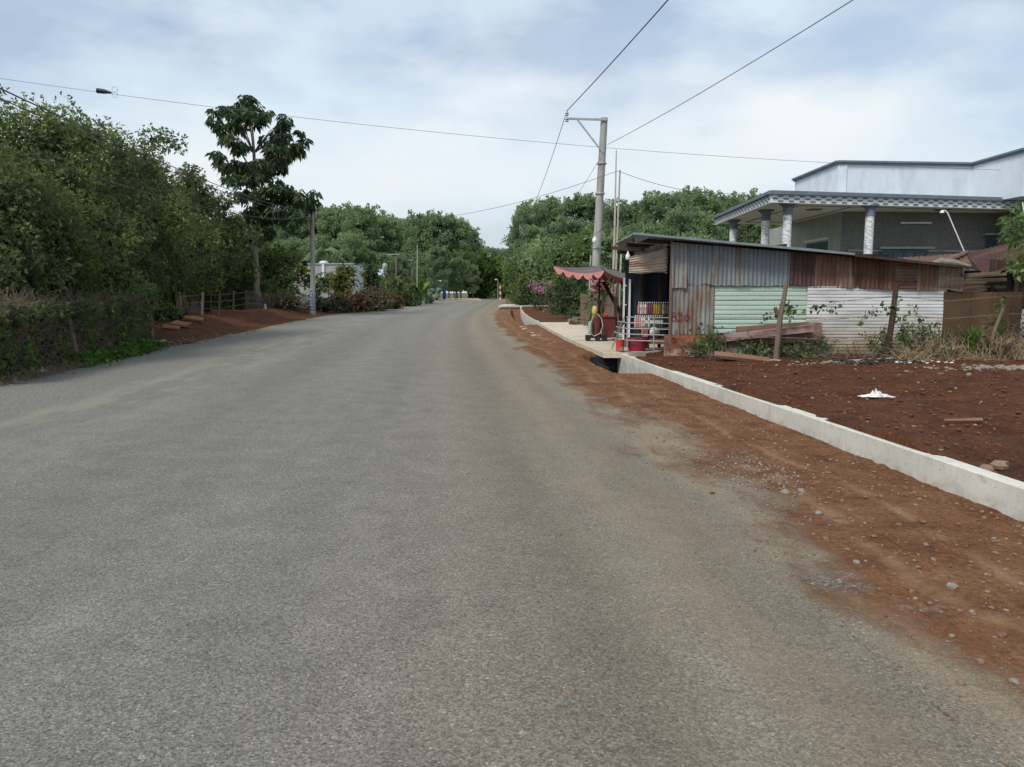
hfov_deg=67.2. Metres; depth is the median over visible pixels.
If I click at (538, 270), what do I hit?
bushy tree
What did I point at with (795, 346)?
weed
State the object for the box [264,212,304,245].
rubber tree
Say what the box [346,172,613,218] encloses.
overhead cable
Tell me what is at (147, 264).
shrub
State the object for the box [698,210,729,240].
rubber tree
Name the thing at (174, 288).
shrub
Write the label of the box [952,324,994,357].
weed
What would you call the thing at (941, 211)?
gooseneck lamp
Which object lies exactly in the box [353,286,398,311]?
bush
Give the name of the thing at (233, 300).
fence post
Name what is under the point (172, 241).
broadleaf tree
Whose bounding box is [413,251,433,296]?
rubber tree
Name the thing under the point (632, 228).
rubber tree
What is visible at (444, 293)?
gate post
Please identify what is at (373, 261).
bush
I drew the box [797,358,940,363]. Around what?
charcoal
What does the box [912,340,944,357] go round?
grass tuft
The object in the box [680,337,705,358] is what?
weed
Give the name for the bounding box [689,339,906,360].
dry stems
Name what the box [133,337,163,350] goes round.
creeping weed
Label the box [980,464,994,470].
stone
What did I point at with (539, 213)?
rubber tree
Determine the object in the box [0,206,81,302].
shrub
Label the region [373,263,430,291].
bush
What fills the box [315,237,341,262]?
rubber tree
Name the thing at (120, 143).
overhead cable
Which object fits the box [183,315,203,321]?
clay slab
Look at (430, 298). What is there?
cactus clump
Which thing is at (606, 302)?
picket fence
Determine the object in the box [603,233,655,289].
bushy tree
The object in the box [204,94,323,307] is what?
tall tree
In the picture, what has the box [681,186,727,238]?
rubber tree
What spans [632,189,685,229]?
rubber tree
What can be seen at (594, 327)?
fuel pump
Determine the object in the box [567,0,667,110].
overhead cable
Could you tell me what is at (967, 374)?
rubble
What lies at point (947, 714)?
soil crumbs
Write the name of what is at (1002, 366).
rubble
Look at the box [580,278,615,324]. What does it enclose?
flowering shrub
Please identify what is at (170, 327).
clay slab
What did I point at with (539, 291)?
flowering shrub
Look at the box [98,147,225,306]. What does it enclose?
broadleaf tree
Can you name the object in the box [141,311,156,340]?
climber
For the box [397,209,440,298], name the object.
rubber tree
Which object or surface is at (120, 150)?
overhead cable
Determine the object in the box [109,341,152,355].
creeping weed
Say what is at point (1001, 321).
weed
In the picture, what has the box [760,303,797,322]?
vine
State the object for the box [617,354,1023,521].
drain wall
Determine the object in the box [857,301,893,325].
vine
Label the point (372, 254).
rubber tree
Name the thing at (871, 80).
sky
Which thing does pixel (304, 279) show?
bush
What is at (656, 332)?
water jug
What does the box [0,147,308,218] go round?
overhead cable
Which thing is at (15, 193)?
broadleaf tree
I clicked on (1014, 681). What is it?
stone
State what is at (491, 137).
overhead cable
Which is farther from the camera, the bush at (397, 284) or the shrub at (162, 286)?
the bush at (397, 284)
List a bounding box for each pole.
[309,212,319,314]
[387,251,399,288]
[417,245,417,305]
[565,110,607,291]
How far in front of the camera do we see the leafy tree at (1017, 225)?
14.53 m
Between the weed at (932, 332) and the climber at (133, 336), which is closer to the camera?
the weed at (932, 332)
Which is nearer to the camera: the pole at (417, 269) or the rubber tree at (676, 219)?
the pole at (417, 269)
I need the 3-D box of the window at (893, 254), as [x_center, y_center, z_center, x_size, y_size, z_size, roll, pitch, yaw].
[19.247,-5.866,37.721,2.671,1.623,0.360,0,7,0]
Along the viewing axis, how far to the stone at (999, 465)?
6.08 m
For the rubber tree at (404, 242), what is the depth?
115.58 m
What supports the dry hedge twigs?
on the ground
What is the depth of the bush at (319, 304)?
49.42 m
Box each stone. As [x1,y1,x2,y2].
[781,489,789,493]
[814,510,822,514]
[946,582,958,589]
[957,679,966,685]
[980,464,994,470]
[989,460,1009,470]
[1009,677,1019,684]
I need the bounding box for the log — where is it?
[714,351,769,361]
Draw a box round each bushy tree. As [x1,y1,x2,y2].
[497,249,541,303]
[512,235,574,304]
[532,226,622,292]
[575,228,642,305]
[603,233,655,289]
[674,227,715,239]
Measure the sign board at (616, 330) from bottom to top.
0.351 m
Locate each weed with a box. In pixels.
[52,348,117,367]
[63,344,123,365]
[85,346,133,361]
[93,347,130,358]
[107,340,146,356]
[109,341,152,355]
[113,337,157,352]
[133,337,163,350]
[137,339,169,350]
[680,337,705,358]
[689,322,728,358]
[710,336,773,356]
[746,329,790,357]
[767,335,826,358]
[800,334,853,356]
[858,324,908,355]
[886,314,932,354]
[890,332,970,357]
[894,320,955,353]
[917,319,950,356]
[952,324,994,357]
[954,332,1012,356]
[959,315,1023,352]
[982,310,1023,355]
[988,294,1007,340]
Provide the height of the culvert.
0.682 m
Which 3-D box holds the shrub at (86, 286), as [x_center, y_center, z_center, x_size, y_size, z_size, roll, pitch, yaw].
[-11.055,-2.286,18.656,2.741,3.715,2.926,0,7,0]
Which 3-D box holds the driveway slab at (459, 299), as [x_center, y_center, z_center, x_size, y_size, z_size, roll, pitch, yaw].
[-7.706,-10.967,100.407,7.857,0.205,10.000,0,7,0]
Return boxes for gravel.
[675,446,845,518]
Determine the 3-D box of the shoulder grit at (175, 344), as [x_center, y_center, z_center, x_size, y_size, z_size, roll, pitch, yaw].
[-10.233,-0.897,20.539,2.613,0.120,19.158,-1,7,-5]
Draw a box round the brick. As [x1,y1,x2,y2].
[629,351,645,356]
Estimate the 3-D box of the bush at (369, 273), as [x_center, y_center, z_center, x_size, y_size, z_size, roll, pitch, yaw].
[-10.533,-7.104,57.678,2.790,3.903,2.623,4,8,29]
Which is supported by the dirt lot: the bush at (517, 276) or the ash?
the ash
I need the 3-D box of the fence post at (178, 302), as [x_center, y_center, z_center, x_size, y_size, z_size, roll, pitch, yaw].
[-13.318,-3.081,30.852,0.267,1.361,0.170,0,7,0]
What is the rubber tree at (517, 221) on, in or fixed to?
on the ground
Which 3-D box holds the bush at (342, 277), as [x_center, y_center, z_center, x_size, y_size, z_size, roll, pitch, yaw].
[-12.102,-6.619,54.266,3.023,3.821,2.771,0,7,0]
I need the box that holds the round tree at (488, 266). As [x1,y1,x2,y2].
[458,251,513,298]
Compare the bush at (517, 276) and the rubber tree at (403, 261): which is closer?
the bush at (517, 276)
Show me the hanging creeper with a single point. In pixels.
(40, 315)
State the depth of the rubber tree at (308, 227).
109.40 m
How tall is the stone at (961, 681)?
0.023 m
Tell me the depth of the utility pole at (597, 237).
29.19 m
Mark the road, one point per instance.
(290, 544)
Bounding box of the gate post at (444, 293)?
[442,284,445,298]
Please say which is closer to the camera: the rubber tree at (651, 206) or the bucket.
the bucket
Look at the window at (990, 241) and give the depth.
38.29 m
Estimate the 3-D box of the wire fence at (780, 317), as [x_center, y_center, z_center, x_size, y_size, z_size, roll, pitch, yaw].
[7.423,-1.232,15.224,6.737,1.559,0.500,0,7,2]
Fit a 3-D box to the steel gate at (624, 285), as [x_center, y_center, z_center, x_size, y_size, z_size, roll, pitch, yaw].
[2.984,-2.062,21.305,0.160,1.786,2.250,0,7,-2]
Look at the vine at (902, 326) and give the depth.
15.29 m
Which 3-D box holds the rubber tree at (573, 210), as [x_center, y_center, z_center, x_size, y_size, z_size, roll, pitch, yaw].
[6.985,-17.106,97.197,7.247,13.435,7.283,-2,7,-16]
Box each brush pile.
[322,294,355,313]
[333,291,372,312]
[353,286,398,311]
[382,293,404,308]
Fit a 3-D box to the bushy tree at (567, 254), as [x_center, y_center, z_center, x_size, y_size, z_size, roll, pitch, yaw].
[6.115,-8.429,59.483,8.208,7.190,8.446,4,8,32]
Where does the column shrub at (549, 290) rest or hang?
on the ground
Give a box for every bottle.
[637,302,639,313]
[653,302,655,313]
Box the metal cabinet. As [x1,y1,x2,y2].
[601,316,617,339]
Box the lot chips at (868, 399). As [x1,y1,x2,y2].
[682,359,1023,450]
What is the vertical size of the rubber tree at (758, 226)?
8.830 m
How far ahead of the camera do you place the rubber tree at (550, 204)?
91.19 m
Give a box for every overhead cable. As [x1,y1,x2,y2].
[0,78,991,169]
[0,88,310,211]
[0,98,309,213]
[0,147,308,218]
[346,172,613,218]
[522,118,564,223]
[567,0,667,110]
[607,0,852,144]
[619,171,746,193]
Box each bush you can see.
[152,299,187,320]
[158,297,190,307]
[186,275,256,309]
[223,270,267,308]
[234,241,307,305]
[262,247,320,305]
[263,293,308,311]
[304,295,338,311]
[305,272,348,301]
[328,263,361,310]
[357,263,385,303]
[368,260,380,307]
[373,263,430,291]
[378,273,408,306]
[392,283,423,305]
[407,280,427,304]
[507,272,540,307]
[509,273,532,304]
[572,263,610,313]
[582,278,622,313]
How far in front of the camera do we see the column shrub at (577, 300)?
35.35 m
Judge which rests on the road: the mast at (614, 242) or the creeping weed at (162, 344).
the creeping weed at (162, 344)
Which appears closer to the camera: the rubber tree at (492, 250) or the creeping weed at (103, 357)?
the creeping weed at (103, 357)
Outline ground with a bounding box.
[298,293,1018,345]
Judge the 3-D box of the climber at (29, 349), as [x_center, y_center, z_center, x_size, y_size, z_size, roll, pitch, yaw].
[-9.166,-0.540,14.596,0.366,0.915,0.682,-1,7,-10]
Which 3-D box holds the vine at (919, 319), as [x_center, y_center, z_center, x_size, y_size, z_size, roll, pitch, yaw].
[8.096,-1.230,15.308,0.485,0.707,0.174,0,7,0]
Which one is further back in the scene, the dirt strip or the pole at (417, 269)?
the pole at (417, 269)
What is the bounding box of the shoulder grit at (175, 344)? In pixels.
[7,330,254,383]
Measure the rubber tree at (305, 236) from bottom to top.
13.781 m
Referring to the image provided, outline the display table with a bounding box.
[639,314,668,336]
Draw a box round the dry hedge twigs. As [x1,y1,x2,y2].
[238,287,309,311]
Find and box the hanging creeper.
[0,294,163,332]
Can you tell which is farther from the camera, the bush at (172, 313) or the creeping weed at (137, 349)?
the bush at (172, 313)
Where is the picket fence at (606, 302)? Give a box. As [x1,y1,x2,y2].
[580,294,611,327]
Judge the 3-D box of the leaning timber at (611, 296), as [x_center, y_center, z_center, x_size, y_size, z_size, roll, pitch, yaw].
[2.890,-2.414,22.069,0.090,1.019,1.305,-2,7,-19]
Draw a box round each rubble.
[868,366,1016,375]
[944,364,1023,370]
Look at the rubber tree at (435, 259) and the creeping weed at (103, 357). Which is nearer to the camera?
the creeping weed at (103, 357)
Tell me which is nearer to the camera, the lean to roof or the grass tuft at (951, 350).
the grass tuft at (951, 350)
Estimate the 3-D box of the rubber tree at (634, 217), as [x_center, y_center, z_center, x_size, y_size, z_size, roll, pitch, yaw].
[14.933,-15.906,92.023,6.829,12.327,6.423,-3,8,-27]
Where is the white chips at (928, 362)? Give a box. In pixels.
[896,360,953,365]
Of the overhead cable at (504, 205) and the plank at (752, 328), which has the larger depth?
the overhead cable at (504, 205)
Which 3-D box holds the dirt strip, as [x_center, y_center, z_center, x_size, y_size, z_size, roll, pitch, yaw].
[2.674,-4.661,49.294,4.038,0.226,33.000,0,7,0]
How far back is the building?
74.90 m
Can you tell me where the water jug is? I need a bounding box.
[649,327,659,335]
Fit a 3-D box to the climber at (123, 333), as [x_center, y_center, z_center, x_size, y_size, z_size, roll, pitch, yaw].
[-9.767,-1.108,19.292,0.302,1.002,0.664,0,7,0]
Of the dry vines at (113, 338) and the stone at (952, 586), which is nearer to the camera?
the stone at (952, 586)
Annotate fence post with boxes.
[175,290,181,319]
[201,292,203,314]
[218,290,220,314]
[232,290,234,311]
[246,290,247,309]
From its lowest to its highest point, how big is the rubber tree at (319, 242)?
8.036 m
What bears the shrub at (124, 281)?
on the ground
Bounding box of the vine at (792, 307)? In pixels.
[779,301,795,326]
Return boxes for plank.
[723,325,813,340]
[726,332,813,347]
[736,322,806,332]
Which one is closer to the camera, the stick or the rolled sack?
the stick
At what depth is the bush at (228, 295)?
43.33 m
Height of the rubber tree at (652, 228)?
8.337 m
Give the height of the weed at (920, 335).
0.782 m
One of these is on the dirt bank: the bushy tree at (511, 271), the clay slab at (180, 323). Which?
the clay slab at (180, 323)
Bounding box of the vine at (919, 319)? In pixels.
[907,304,930,331]
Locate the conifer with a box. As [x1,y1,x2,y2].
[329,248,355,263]
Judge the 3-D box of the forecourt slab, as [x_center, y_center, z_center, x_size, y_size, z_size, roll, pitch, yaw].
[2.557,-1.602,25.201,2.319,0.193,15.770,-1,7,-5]
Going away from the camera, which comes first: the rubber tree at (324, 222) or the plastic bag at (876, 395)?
the plastic bag at (876, 395)
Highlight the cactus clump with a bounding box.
[426,287,441,303]
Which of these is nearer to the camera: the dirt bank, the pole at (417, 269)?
the dirt bank
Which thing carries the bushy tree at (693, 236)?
on the ground
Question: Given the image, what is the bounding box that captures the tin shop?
[611,232,1023,356]
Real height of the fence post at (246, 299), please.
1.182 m
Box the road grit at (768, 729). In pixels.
[415,360,998,766]
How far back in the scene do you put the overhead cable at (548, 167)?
37.77 m
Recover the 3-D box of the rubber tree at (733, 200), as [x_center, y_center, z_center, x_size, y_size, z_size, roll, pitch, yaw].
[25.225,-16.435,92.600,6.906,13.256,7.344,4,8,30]
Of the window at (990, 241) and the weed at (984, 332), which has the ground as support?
the weed at (984, 332)
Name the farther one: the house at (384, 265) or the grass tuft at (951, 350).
the house at (384, 265)
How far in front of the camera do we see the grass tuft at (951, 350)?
14.58 m
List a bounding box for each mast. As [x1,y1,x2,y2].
[611,150,616,292]
[614,170,620,296]
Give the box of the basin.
[624,337,647,350]
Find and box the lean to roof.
[898,241,1023,342]
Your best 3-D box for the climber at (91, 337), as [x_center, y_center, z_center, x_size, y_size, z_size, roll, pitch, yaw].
[-9.534,-1.041,17.508,0.317,1.367,0.778,0,7,0]
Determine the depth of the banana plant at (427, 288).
75.28 m
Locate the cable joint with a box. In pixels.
[96,87,117,97]
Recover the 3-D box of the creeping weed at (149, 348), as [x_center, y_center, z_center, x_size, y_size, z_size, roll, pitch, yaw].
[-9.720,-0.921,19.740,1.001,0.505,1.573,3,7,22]
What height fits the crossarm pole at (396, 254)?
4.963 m
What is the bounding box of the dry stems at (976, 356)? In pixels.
[878,325,1023,362]
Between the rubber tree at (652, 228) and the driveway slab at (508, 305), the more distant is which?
the rubber tree at (652, 228)
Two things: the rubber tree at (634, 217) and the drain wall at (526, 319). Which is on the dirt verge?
the drain wall at (526, 319)
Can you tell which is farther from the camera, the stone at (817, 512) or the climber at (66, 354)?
the climber at (66, 354)
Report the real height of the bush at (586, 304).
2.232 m
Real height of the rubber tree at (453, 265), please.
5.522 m
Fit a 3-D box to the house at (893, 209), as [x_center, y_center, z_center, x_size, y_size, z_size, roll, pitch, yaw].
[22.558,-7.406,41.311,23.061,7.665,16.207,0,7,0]
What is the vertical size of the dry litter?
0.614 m
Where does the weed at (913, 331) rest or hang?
on the dirt lot
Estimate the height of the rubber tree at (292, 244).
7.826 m
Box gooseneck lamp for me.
[940,210,964,250]
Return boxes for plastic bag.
[641,326,647,337]
[859,394,894,396]
[870,389,881,394]
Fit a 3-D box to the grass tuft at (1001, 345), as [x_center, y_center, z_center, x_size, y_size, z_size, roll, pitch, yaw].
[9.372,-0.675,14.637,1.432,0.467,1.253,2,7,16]
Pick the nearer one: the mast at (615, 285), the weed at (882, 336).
the weed at (882, 336)
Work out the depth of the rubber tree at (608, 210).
89.08 m
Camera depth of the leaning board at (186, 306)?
31.48 m
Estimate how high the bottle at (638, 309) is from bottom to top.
0.290 m
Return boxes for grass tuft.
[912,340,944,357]
[928,345,968,359]
[981,335,1022,358]
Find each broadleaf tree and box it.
[0,84,153,287]
[0,134,113,301]
[13,106,233,294]
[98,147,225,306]
[147,180,263,308]
[200,210,278,293]
[303,247,345,262]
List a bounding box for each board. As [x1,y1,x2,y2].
[181,293,192,315]
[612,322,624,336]
[805,322,822,341]
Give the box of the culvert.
[590,357,617,372]
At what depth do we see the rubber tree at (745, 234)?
77.63 m
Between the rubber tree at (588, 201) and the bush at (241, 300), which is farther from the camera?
the rubber tree at (588, 201)
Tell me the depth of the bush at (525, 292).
61.36 m
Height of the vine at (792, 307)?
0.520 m
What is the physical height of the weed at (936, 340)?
0.603 m
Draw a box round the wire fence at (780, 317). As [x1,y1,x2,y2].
[713,281,1021,358]
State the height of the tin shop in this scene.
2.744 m
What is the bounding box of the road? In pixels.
[0,298,1023,766]
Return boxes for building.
[288,261,372,304]
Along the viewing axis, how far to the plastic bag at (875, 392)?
10.12 m
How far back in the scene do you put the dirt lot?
9.98 m
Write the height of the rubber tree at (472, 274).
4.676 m
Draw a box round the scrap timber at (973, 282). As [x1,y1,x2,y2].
[956,271,1006,291]
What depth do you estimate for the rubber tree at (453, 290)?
135.61 m
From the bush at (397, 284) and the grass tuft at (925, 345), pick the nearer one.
the grass tuft at (925, 345)
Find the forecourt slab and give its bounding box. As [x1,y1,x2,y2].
[537,322,663,357]
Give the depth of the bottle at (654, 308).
18.36 m
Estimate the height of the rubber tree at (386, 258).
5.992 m
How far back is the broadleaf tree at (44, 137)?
20.36 m
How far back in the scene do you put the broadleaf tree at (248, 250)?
49.69 m
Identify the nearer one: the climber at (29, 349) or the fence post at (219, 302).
the climber at (29, 349)
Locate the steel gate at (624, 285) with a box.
[612,278,630,338]
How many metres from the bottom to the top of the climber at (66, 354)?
0.816 m
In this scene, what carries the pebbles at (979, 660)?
on the dirt verge
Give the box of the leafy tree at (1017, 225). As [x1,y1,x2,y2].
[995,200,1023,281]
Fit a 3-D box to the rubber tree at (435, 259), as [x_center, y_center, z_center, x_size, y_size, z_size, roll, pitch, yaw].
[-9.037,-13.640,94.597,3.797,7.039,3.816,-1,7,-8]
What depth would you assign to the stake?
24.74 m
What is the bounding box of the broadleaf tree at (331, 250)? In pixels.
[303,247,345,262]
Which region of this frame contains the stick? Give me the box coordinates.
[944,418,982,421]
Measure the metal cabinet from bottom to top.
0.678 m
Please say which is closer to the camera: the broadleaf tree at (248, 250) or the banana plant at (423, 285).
the broadleaf tree at (248, 250)
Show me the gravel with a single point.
(756, 489)
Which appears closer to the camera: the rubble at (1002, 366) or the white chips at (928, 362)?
the rubble at (1002, 366)
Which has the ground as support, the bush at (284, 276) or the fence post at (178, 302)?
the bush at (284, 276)
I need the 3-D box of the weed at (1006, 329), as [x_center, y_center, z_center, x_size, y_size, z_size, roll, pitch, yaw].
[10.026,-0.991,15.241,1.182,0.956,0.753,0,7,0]
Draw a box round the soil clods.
[657,353,1023,477]
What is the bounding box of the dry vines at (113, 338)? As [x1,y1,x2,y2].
[0,286,164,380]
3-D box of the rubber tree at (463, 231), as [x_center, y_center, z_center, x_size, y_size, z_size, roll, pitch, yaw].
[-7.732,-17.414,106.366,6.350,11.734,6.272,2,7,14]
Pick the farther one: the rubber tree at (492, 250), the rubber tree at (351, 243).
the rubber tree at (492, 250)
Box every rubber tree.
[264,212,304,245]
[278,215,316,241]
[281,238,303,261]
[298,205,329,261]
[299,235,328,262]
[309,206,345,260]
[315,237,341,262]
[325,201,372,244]
[337,232,369,265]
[338,202,384,264]
[354,249,379,267]
[369,209,398,266]
[375,215,411,270]
[376,252,394,268]
[389,214,414,278]
[393,254,413,276]
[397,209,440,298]
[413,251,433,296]
[418,208,463,297]
[423,243,452,293]
[441,215,477,297]
[445,257,466,298]
[446,285,466,297]
[451,226,485,278]
[463,263,482,298]
[471,246,502,284]
[498,248,512,261]
[500,205,543,260]
[504,206,534,261]
[509,200,550,255]
[514,223,549,262]
[528,195,567,234]
[548,212,584,244]
[557,196,590,238]
[568,191,611,236]
[581,220,610,237]
[602,197,638,235]
[612,221,643,237]
[620,198,657,223]
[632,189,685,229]
[640,221,671,235]
[656,200,703,238]
[658,185,702,221]
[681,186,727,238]
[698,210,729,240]
[708,190,747,241]
[725,209,760,243]
[727,186,761,241]
[750,224,781,243]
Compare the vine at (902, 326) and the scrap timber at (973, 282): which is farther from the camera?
the scrap timber at (973, 282)
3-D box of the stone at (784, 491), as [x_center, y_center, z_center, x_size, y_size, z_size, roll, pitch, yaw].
[2.182,0.861,6.142,0.071,0.049,0.063,-3,7,-24]
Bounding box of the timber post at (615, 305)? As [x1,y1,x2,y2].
[613,297,617,339]
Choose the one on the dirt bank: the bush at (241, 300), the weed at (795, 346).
the bush at (241, 300)
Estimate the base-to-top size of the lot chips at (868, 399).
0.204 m
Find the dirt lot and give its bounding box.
[635,346,1023,481]
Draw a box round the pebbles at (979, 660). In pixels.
[552,363,1023,684]
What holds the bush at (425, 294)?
on the ground
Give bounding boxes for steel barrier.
[611,316,668,352]
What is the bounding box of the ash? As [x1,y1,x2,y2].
[775,359,877,365]
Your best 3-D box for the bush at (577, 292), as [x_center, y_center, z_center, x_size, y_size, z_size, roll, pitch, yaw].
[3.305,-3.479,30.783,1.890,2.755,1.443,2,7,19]
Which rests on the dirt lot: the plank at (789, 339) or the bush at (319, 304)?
the plank at (789, 339)
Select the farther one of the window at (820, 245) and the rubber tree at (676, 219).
the rubber tree at (676, 219)
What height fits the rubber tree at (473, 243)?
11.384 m
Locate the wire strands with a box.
[183,292,268,310]
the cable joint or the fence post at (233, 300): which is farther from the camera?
the fence post at (233, 300)
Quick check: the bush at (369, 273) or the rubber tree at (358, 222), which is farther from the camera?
the rubber tree at (358, 222)
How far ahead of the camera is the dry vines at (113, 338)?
16.22 m
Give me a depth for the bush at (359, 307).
51.56 m
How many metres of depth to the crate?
18.01 m
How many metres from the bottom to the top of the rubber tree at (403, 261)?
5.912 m
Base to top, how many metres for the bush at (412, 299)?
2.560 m
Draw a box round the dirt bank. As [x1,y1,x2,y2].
[153,306,355,344]
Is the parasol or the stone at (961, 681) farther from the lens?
the parasol
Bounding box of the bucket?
[615,339,624,351]
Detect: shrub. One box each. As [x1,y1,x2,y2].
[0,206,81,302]
[0,211,81,305]
[31,238,105,301]
[54,187,156,300]
[74,259,157,303]
[83,211,172,297]
[117,202,187,306]
[137,247,199,314]
[526,280,551,309]
[533,282,553,311]
[543,280,569,314]
[551,273,583,317]
[559,277,590,317]
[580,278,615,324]
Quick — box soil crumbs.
[559,385,1023,766]
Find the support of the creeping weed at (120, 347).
on the ground
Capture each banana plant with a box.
[410,276,429,304]
[423,281,429,303]
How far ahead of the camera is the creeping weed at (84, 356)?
16.36 m
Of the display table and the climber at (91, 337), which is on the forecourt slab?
the display table
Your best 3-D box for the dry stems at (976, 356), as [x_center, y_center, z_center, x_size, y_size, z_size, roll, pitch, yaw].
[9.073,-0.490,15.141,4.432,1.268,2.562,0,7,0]
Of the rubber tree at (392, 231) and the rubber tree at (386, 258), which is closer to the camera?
the rubber tree at (386, 258)
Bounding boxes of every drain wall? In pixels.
[520,306,538,324]
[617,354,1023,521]
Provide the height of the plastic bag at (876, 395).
0.040 m
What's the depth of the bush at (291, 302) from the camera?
44.49 m
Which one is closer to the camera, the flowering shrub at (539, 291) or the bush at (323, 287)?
the flowering shrub at (539, 291)
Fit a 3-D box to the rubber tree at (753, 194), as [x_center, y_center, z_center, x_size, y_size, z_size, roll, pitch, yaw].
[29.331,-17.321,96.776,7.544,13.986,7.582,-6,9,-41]
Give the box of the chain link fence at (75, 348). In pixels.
[0,300,153,377]
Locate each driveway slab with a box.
[434,298,481,299]
[498,304,547,306]
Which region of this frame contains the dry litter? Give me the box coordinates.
[0,340,166,386]
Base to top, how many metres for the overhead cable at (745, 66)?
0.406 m
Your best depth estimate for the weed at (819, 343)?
15.64 m
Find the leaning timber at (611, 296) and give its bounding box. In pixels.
[602,282,622,317]
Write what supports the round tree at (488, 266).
on the ground
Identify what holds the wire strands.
attached to the fence post at (178, 302)
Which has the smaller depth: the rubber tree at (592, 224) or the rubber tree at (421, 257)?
the rubber tree at (592, 224)
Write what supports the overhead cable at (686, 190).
attached to the mast at (615, 285)
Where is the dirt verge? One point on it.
(559, 352)
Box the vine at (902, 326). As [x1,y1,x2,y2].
[888,295,910,337]
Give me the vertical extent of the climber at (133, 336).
1.215 m
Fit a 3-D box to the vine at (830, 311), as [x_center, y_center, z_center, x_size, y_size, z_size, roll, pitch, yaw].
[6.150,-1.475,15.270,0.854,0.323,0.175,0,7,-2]
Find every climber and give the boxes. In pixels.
[0,321,14,377]
[15,331,45,375]
[52,331,75,366]
[84,309,99,351]
[112,321,129,345]
[127,311,140,342]
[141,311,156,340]
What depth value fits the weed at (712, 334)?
15.67 m
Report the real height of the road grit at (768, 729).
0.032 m
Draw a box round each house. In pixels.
[373,263,387,287]
[712,148,1023,297]
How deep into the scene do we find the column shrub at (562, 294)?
36.43 m
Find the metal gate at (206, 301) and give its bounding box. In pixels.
[204,292,211,313]
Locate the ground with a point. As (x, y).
(464, 295)
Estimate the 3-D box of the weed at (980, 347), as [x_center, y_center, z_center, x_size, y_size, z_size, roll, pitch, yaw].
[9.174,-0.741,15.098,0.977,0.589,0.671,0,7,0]
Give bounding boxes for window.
[804,237,829,249]
[877,247,934,278]
[981,233,1000,247]
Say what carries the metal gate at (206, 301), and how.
on the dirt bank
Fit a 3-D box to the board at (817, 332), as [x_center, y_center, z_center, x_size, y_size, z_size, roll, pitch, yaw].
[6.214,-1.059,15.886,0.281,0.400,0.200,0,7,0]
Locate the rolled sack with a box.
[932,258,970,268]
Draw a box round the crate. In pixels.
[646,338,663,348]
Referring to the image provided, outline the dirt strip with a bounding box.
[521,306,573,321]
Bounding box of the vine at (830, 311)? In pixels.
[801,301,841,314]
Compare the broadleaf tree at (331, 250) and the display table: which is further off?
the broadleaf tree at (331, 250)
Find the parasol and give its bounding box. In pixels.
[554,266,624,298]
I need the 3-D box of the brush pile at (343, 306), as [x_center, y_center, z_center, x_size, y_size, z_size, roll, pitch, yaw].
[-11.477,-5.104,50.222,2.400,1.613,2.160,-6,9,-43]
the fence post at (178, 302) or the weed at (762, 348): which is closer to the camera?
the weed at (762, 348)
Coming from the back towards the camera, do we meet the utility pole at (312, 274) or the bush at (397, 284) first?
the bush at (397, 284)
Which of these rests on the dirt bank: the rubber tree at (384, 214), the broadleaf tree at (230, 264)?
the broadleaf tree at (230, 264)
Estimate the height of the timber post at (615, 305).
1.200 m
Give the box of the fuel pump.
[585,299,606,340]
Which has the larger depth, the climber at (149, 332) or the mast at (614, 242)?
the mast at (614, 242)
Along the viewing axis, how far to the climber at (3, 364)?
13.52 m
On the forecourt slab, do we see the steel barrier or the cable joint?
the steel barrier
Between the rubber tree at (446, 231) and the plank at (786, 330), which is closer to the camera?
the plank at (786, 330)
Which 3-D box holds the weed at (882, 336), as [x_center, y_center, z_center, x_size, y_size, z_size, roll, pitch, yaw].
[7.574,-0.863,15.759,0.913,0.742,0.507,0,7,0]
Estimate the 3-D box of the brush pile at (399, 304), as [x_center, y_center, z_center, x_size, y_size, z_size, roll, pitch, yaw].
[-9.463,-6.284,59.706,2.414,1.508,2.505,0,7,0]
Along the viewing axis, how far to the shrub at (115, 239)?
20.11 m
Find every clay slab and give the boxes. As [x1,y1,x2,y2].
[162,324,179,329]
[169,320,190,327]
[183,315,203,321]
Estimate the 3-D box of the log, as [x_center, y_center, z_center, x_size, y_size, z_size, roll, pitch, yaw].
[4.539,-0.509,15.246,1.059,0.246,0.152,1,7,11]
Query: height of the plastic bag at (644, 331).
0.292 m
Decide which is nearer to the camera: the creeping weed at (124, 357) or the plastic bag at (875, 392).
the plastic bag at (875, 392)
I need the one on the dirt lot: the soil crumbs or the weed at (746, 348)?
the weed at (746, 348)
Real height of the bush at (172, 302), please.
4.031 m
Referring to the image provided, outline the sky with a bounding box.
[0,0,1023,292]
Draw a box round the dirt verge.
[494,298,1023,698]
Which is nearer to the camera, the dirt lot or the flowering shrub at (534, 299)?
the dirt lot
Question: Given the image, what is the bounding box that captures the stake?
[619,254,621,306]

